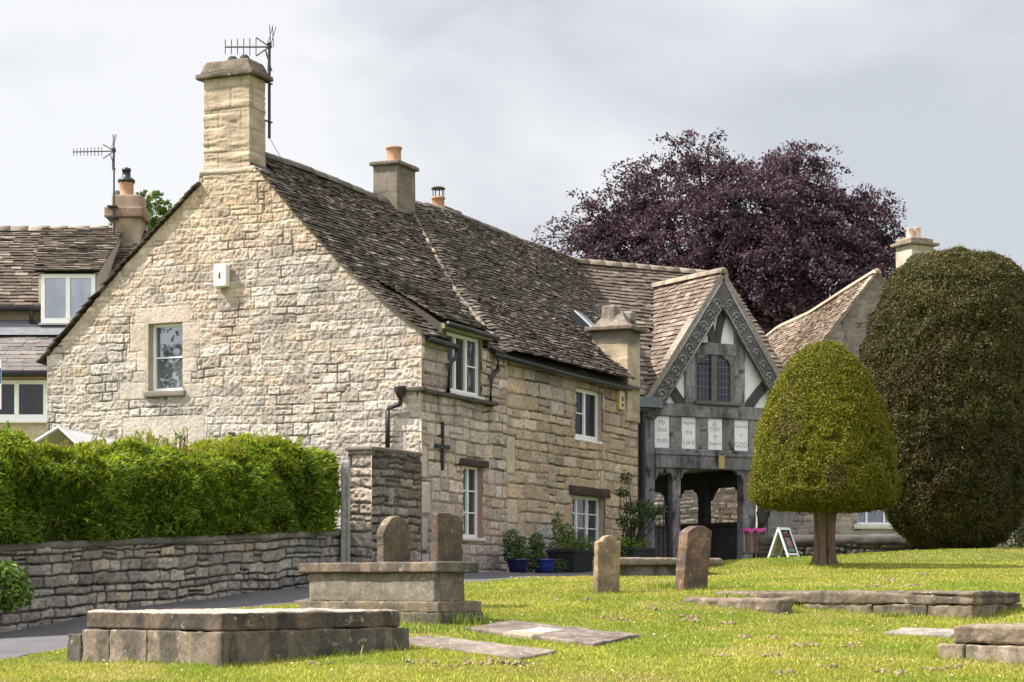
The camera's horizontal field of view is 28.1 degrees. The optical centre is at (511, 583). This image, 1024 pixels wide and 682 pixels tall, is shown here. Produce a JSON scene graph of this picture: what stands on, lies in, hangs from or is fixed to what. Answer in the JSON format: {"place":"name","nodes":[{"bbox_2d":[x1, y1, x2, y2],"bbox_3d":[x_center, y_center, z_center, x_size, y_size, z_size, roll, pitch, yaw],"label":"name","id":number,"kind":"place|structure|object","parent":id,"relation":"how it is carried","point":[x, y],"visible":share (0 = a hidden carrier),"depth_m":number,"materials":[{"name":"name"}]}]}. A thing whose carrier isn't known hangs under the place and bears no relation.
{"place":"outdoors","nodes":[
{"label":"outdoors","id":0,"kind":"place"},
{"bbox_2d":[0,564,593,659],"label":"path","id":1,"kind":"structure","parent":0,"point":[26,641],"depth_m":27.46,"materials":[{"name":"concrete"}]},
{"bbox_2d":[0,556,34,612],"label":"shrub","id":2,"kind":"object","parent":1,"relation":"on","point":[15,592],"visible":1,"depth_m":23.69,"materials":[{"name":"green plant"}]},
{"bbox_2d":[506,559,529,572],"bbox_3d":[0.109,-0.297,36.400,0.424,0.270,0.424,0,0,0],"label":"flower pot","id":3,"kind":"object","parent":1,"relation":"on","point":[517,565],"visible":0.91,"depth_m":36.25,"materials":[{"name":"blue ceramic"}]},
{"bbox_2d":[501,528,529,562],"bbox_3d":[0.057,-0.635,36.404,0.532,0.686,0.428,0,0,0],"label":"potted shrub","id":4,"kind":"object","parent":3,"relation":"in","point":[511,546],"visible":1,"depth_m":36.36,"materials":[{"name":"green plant"}]},
{"bbox_2d":[534,559,555,572],"bbox_3d":[0.582,-0.302,37.339,0.445,0.280,0.445,0,0,0],"label":"flower pot","id":5,"kind":"object","parent":1,"relation":"on","point":[546,565],"visible":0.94,"depth_m":37.17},
{"bbox_2d":[525,531,546,571],"bbox_3d":[0.408,-0.565,37.309,0.471,0.782,0.441,0,0,-13],"label":"potted shrub","id":6,"kind":"object","parent":5,"relation":"in","point":[533,552],"visible":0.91,"depth_m":37.25,"materials":[{"name":"green plant"}]},
{"bbox_2d":[553,557,570,572],"bbox_3d":[0.874,-0.318,37.714,0.448,0.329,0.370,0,0,0],"label":"wild plant","id":7,"kind":"object","parent":1,"relation":"on","point":[557,568],"visible":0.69,"depth_m":37.67,"materials":[{"name":"green plant"}]},
{"bbox_2d":[546,549,593,572],"bbox_3d":[1.105,-0.407,38.638,0.580,0.462,1.030,0,0,24],"label":"planter","id":8,"kind":"object","parent":1,"relation":"on","point":[580,560],"visible":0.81,"depth_m":38.25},
{"bbox_2d":[548,510,595,559],"bbox_3d":[1.170,-0.876,38.773,0.691,1.008,1.470,0,0,27],"label":"planter plant","id":9,"kind":"object","parent":8,"relation":"in","point":[566,540],"visible":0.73,"depth_m":38.48,"materials":[{"name":"green plant"}]},
{"bbox_2d":[620,547,656,557],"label":"planter","id":10,"kind":"object","parent":1,"relation":"on","point":[645,552],"visible":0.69,"depth_m":40.33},
{"bbox_2d":[617,536,649,556],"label":"trough plant","id":11,"kind":"object","parent":10,"relation":"in","point":[625,543],"visible":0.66,"depth_m":40.33,"materials":[{"name":"green plant"}]},
{"bbox_2d":[614,469,667,545],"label":"potted shrub","id":12,"kind":"object","parent":10,"relation":"in","point":[635,523],"visible":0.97,"depth_m":40.58,"materials":[{"name":"green plant"}]},
{"bbox_2d":[0,547,1023,681],"bbox_3d":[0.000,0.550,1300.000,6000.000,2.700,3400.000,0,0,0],"label":"ground","id":13,"kind":"structure","parent":0,"point":[913,555],"depth_m":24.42,"materials":[{"name":"plant"}]},
{"bbox_2d":[0,359,1,408],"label":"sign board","id":14,"kind":"object","parent":13,"relation":"on","point":[0,384],"visible":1,"depth_m":24.00,"materials":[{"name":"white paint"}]},
{"bbox_2d":[0,167,149,440],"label":"neighbouring house","id":15,"kind":"structure","parent":13,"relation":"on","point":[52,278],"depth_m":44.38,"materials":[{"name":"stone"}]},
{"bbox_2d":[0,380,46,418],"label":"window","id":16,"kind":"structure","parent":15,"relation":"in","point":[21,399],"depth_m":42.46,"materials":[{"name":"white paint"}]},
{"bbox_2d":[41,274,95,322],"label":"window","id":17,"kind":"structure","parent":15,"relation":"in","point":[62,295],"depth_m":44.16,"materials":[{"name":"white paint"}]},
{"bbox_2d":[73,134,118,234],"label":"television aerial","id":18,"kind":"object","parent":15,"relation":"on","point":[113,206],"visible":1,"depth_m":46.39,"materials":[{"name":"black paint"}]},
{"bbox_2d":[107,189,172,231],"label":"green tree","id":19,"kind":"object","parent":13,"relation":"on","point":[159,209],"visible":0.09,"depth_m":61.81,"materials":[{"name":"green plant"}]},
{"bbox_2d":[0,530,340,631],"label":"retaining wall","id":20,"kind":"structure","parent":13,"relation":"on","point":[70,580],"depth_m":28.09,"materials":[{"name":"grey stone"}]},
{"bbox_2d":[0,425,343,545],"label":"hedge","id":21,"kind":"object","parent":20,"relation":"on","point":[124,488],"visible":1,"depth_m":28.18,"materials":[{"name":"green plant"}]},
{"bbox_2d":[3,420,18,432],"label":"climbing shoot","id":22,"kind":"object","parent":21,"relation":"attached to","point":[8,425],"visible":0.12,"depth_m":27.49,"materials":[{"name":"green plant"}]},
{"bbox_2d":[173,427,187,454],"bbox_3d":[-4.790,-1.992,29.594,0.218,0.551,0.147,0,0,0],"label":"climbing shoot","id":23,"kind":"object","parent":21,"relation":"attached to","point":[180,435],"visible":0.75,"depth_m":29.60,"materials":[{"name":"green plant"}]},
{"bbox_2d":[67,608,408,667],"bbox_3d":[-2.622,0.623,19.832,2.166,0.773,2.524,0,0,40],"label":"ledger tomb","id":24,"kind":"object","parent":13,"relation":"on","point":[219,636],"visible":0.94,"depth_m":18.93,"materials":[{"name":"stone"}]},
{"bbox_2d":[36,54,647,571],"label":"stone cottage","id":25,"kind":"structure","parent":13,"relation":"on","point":[488,370],"depth_m":36.09,"materials":[{"name":"stone"}]},
{"bbox_2d":[143,317,186,396],"bbox_3d":[-6.072,-3.984,36.123,0.911,1.400,0.294,0,0,24],"label":"window","id":26,"kind":"structure","parent":25,"relation":"in","point":[164,368],"depth_m":36.23,"materials":[{"name":"grey glass"}]},
{"bbox_2d":[214,264,229,287],"bbox_3d":[-5.026,-5.327,35.467,0.249,0.382,0.143,0,0,24],"label":"alarm box","id":27,"kind":"object","parent":25,"relation":"attached to","point":[221,275],"visible":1,"depth_m":35.41,"materials":[{"name":"white plastic"}]},
{"bbox_2d":[225,25,285,165],"bbox_3d":[-4.456,-8.677,36.458,0.906,2.351,0.981,0,0,30],"label":"television aerial","id":28,"kind":"object","parent":25,"relation":"on","point":[268,46],"visible":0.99,"depth_m":35.99,"materials":[{"name":"black paint"}]},
{"bbox_2d":[444,329,484,399],"bbox_3d":[-0.848,-3.790,35.524,0.205,1.220,1.560,0,0,24],"label":"window","id":29,"kind":"structure","parent":25,"relation":"in","point":[465,373],"depth_m":35.68,"materials":[{"name":"white paint"}]},
{"bbox_2d":[460,465,485,542],"bbox_3d":[-0.739,-1.425,35.869,0.223,1.450,1.000,0,0,24],"label":"window","id":30,"kind":"structure","parent":25,"relation":"in","point":[472,482],"depth_m":36.15,"materials":[{"name":"white paint"}]},
{"bbox_2d":[572,386,602,444],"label":"window","id":31,"kind":"structure","parent":25,"relation":"in","point":[588,420],"depth_m":41.23,"materials":[{"name":"white paint"}]},
{"bbox_2d":[570,494,605,560],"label":"window","id":32,"kind":"structure","parent":25,"relation":"in","point":[588,515],"depth_m":41.35,"materials":[{"name":"white paint"}]},
{"bbox_2d":[616,390,624,409],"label":"alarm box","id":33,"kind":"object","parent":25,"relation":"attached to","point":[620,401],"visible":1,"depth_m":42.30,"materials":[{"name":"white plastic"}]},
{"bbox_2d":[341,460,349,562],"bbox_3d":[-2.610,-0.862,32.097,0.149,2.123,0.175,0,0,0],"label":"gate post","id":34,"kind":"object","parent":13,"relation":"on","point":[345,511],"visible":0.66,"depth_m":32.04,"materials":[{"name":"grey wood"}]},
{"bbox_2d":[345,446,421,562],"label":"garden wall","id":35,"kind":"structure","parent":13,"relation":"on","point":[385,482],"depth_m":32.56,"materials":[{"name":"grey stone"}]},
{"bbox_2d":[298,561,483,624],"bbox_3d":[-1.455,0.212,24.030,2.319,0.936,0.805,0,0,39],"label":"chest tomb","id":36,"kind":"object","parent":13,"relation":"on","point":[421,589],"visible":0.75,"depth_m":23.55,"materials":[{"name":"stone"}]},
{"bbox_2d":[377,516,410,561],"bbox_3d":[-1.477,-0.104,25.600,0.147,1.478,0.517,0,0,39],"label":"headstone","id":37,"kind":"object","parent":13,"relation":"on","point":[393,538],"visible":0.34,"depth_m":25.51,"materials":[{"name":"stone"}]},
{"bbox_2d":[399,621,479,634],"bbox_3d":[-1.027,0.477,22.040,1.364,0.142,0.819,0,0,-18],"label":"grass tuft","id":38,"kind":"object","parent":13,"relation":"on","point":[436,630],"visible":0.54,"depth_m":22.09,"materials":[{"name":"green plant"}]},
{"bbox_2d":[431,512,462,561],"bbox_3d":[-0.810,-0.135,25.600,0.139,1.504,0.496,0,0,40],"label":"headstone","id":39,"kind":"object","parent":13,"relation":"on","point":[447,538],"visible":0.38,"depth_m":25.50,"materials":[{"name":"stone"}]},
{"bbox_2d":[402,611,491,625],"bbox_3d":[-0.797,0.386,23.210,1.224,0.174,0.644,0,0,-14],"label":"grass tuft","id":40,"kind":"object","parent":13,"relation":"on","point":[460,619],"visible":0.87,"depth_m":23.10,"materials":[{"name":"green plant"}]},
{"bbox_2d":[409,635,555,660],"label":"grave slab","id":41,"kind":"structure","parent":13,"relation":"on","point":[491,648],"depth_m":20.07,"materials":[{"name":"stone"}]},
{"bbox_2d":[466,620,638,646],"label":"grave slab","id":42,"kind":"structure","parent":13,"relation":"on","point":[553,633],"depth_m":21.68,"materials":[{"name":"stone"}]},
{"bbox_2d":[106,559,1021,676],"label":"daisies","id":43,"kind":"object","parent":13,"relation":"on","point":[654,634],"visible":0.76,"depth_m":19.78,"materials":[{"name":"white plant"}]},
{"bbox_2d":[593,535,620,593],"bbox_3d":[1.295,-0.110,28.004,0.395,1.100,0.138,0,0,-29],"label":"headstone","id":44,"kind":"object","parent":13,"relation":"on","point":[607,551],"visible":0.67,"depth_m":27.94,"materials":[{"name":"stone"}]},
{"bbox_2d":[307,572,963,675],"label":"soil crumbs","id":45,"kind":"object","parent":13,"relation":"on","point":[696,619],"visible":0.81,"depth_m":19.57,"materials":[{"name":"brown soil"}]},
{"bbox_2d":[651,580,674,588],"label":"grass tuft","id":46,"kind":"object","parent":13,"relation":"on","point":[661,586],"visible":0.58,"depth_m":28.58,"materials":[{"name":"green plant"}]},
{"bbox_2d":[620,557,721,576],"bbox_3d":[2.424,-0.155,33.800,1.935,0.550,0.911,0,0,-21],"label":"table tomb","id":47,"kind":"object","parent":13,"relation":"on","point":[641,566],"visible":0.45,"depth_m":33.37,"materials":[{"name":"stone"}]},
{"bbox_2d":[573,258,792,559],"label":"gatehouse","id":48,"kind":"object","parent":13,"relation":"on","point":[711,364],"visible":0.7,"depth_m":48.08,"materials":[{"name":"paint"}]},
{"bbox_2d":[654,504,669,557],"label":"iron gate","id":49,"kind":"structure","parent":48,"relation":"attached to","point":[661,535],"depth_m":47.35,"materials":[{"name":"black metal"}]},
{"bbox_2d":[694,354,739,406],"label":"window","id":50,"kind":"structure","parent":48,"relation":"in","point":[714,377],"depth_m":47.89,"materials":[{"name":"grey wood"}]},
{"bbox_2d":[756,506,769,557],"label":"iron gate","id":51,"kind":"structure","parent":48,"relation":"attached to","point":[762,516],"depth_m":48.52,"materials":[{"name":"black metal"}]},
{"bbox_2d":[675,526,711,590],"bbox_3d":[2.484,-0.200,28.222,0.183,1.192,0.676,0,0,44],"label":"headstone","id":52,"kind":"object","parent":13,"relation":"on","point":[693,556],"visible":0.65,"depth_m":28.12,"materials":[{"name":"stone"}]},
{"bbox_2d":[655,487,736,524],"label":"yard wall","id":53,"kind":"structure","parent":13,"relation":"on","point":[724,505],"depth_m":56.25,"materials":[{"name":"stone"}]},
{"bbox_2d":[531,127,907,334],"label":"copper beech","id":54,"kind":"object","parent":13,"relation":"on","point":[776,280],"visible":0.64,"depth_m":74.13,"materials":[{"name":"purple plant"}]},
{"bbox_2d":[713,593,755,597],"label":"grass tuft","id":55,"kind":"object","parent":13,"relation":"on","point":[715,596],"visible":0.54,"depth_m":26.23,"materials":[{"name":"green plant"}]},
{"bbox_2d":[682,596,792,613],"bbox_3d":[2.806,0.325,25.572,1.500,0.319,0.339,0,0,40],"label":"kerb stone","id":56,"kind":"object","parent":13,"relation":"on","point":[777,605],"visible":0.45,"depth_m":25.27,"materials":[{"name":"grey stone"}]},
{"bbox_2d":[716,590,774,597],"bbox_3d":[3.194,0.213,26.785,1.174,0.245,0.290,0,0,39],"label":"kerb stone","id":57,"kind":"object","parent":13,"relation":"on","point":[744,593],"visible":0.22,"depth_m":26.83,"materials":[{"name":"grey stone"}]},
{"bbox_2d":[743,527,765,557],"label":"planter","id":58,"kind":"object","parent":13,"relation":"on","point":[752,535],"visible":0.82,"depth_m":44.63,"materials":[{"name":"brown wood"}]},
{"bbox_2d":[767,527,798,557],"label":"pavement sign","id":59,"kind":"object","parent":13,"relation":"on","point":[783,538],"visible":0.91,"depth_m":40.96,"materials":[{"name":"white paint"}]},
{"bbox_2d":[745,340,902,565],"bbox_3d":[5.486,-2.190,35.998,2.766,4.232,2.834,0,0,0],"label":"yew tree","id":60,"kind":"object","parent":13,"relation":"on","point":[825,453],"visible":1,"depth_m":35.19,"materials":[{"name":"green plant"}]},
{"bbox_2d":[758,534,918,557],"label":"wall","id":61,"kind":"structure","parent":13,"relation":"on","point":[852,543],"depth_m":43.88,"materials":[{"name":"grey stone"}]},
{"bbox_2d":[756,227,939,534],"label":"stone house","id":62,"kind":"structure","parent":13,"relation":"on","point":[842,315],"depth_m":55.62,"materials":[{"name":"stone"}]},
{"bbox_2d":[853,510,891,528],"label":"window","id":63,"kind":"structure","parent":62,"relation":"in","point":[867,519],"depth_m":55.55,"materials":[{"name":"white paint"}]},
{"bbox_2d":[760,590,1021,618],"bbox_3d":[4.743,0.394,25.748,3.026,0.629,1.372,0,0,39],"label":"ledger tomb","id":64,"kind":"object","parent":13,"relation":"on","point":[963,603],"visible":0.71,"depth_m":24.94,"materials":[{"name":"stone"}]},
{"bbox_2d":[875,610,914,617],"bbox_3d":[4.629,0.367,24.725,0.480,0.108,0.292,0,0,0],"label":"grass tuft","id":65,"kind":"object","parent":13,"relation":"on","point":[895,615],"visible":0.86,"depth_m":24.71,"materials":[{"name":"green plant"}]},
{"bbox_2d":[884,627,953,637],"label":"grave slab","id":66,"kind":"structure","parent":13,"relation":"on","point":[942,633],"depth_m":21.92,"materials":[{"name":"stone"}]},
{"bbox_2d":[856,243,1023,549],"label":"yew tree","id":67,"kind":"object","parent":13,"relation":"on","point":[941,350],"visible":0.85,"depth_m":40.54,"materials":[{"name":"green plant"}]},
{"bbox_2d":[937,623,1023,664],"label":"ledger tomb","id":68,"kind":"object","parent":13,"relation":"on","point":[1003,641],"visible":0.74,"depth_m":19.09,"materials":[{"name":"stone"}]},
{"bbox_2d":[997,532,1022,547],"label":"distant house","id":69,"kind":"structure","parent":13,"relation":"on","point":[1010,542],"depth_m":77.00,"materials":[{"name":"stone"}]},
{"bbox_2d":[996,516,1023,547],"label":"shrub","id":70,"kind":"object","parent":13,"relation":"on","point":[1019,533],"visible":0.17,"depth_m":46.01,"materials":[{"name":"green plant"}]},
{"bbox_2d":[0,0,1023,296],"label":"sky","id":71,"kind":"structure","parent":0,"point":[508,107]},
{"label":"terrace","id":72,"kind":"structure","parent":0,"visible":0},
{"bbox_2d":[34,426,116,447],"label":"parasol","id":73,"kind":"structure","parent":72,"relation":"on","point":[57,435],"depth_m":31.70,"materials":[{"name":"fabric"}]}
]}

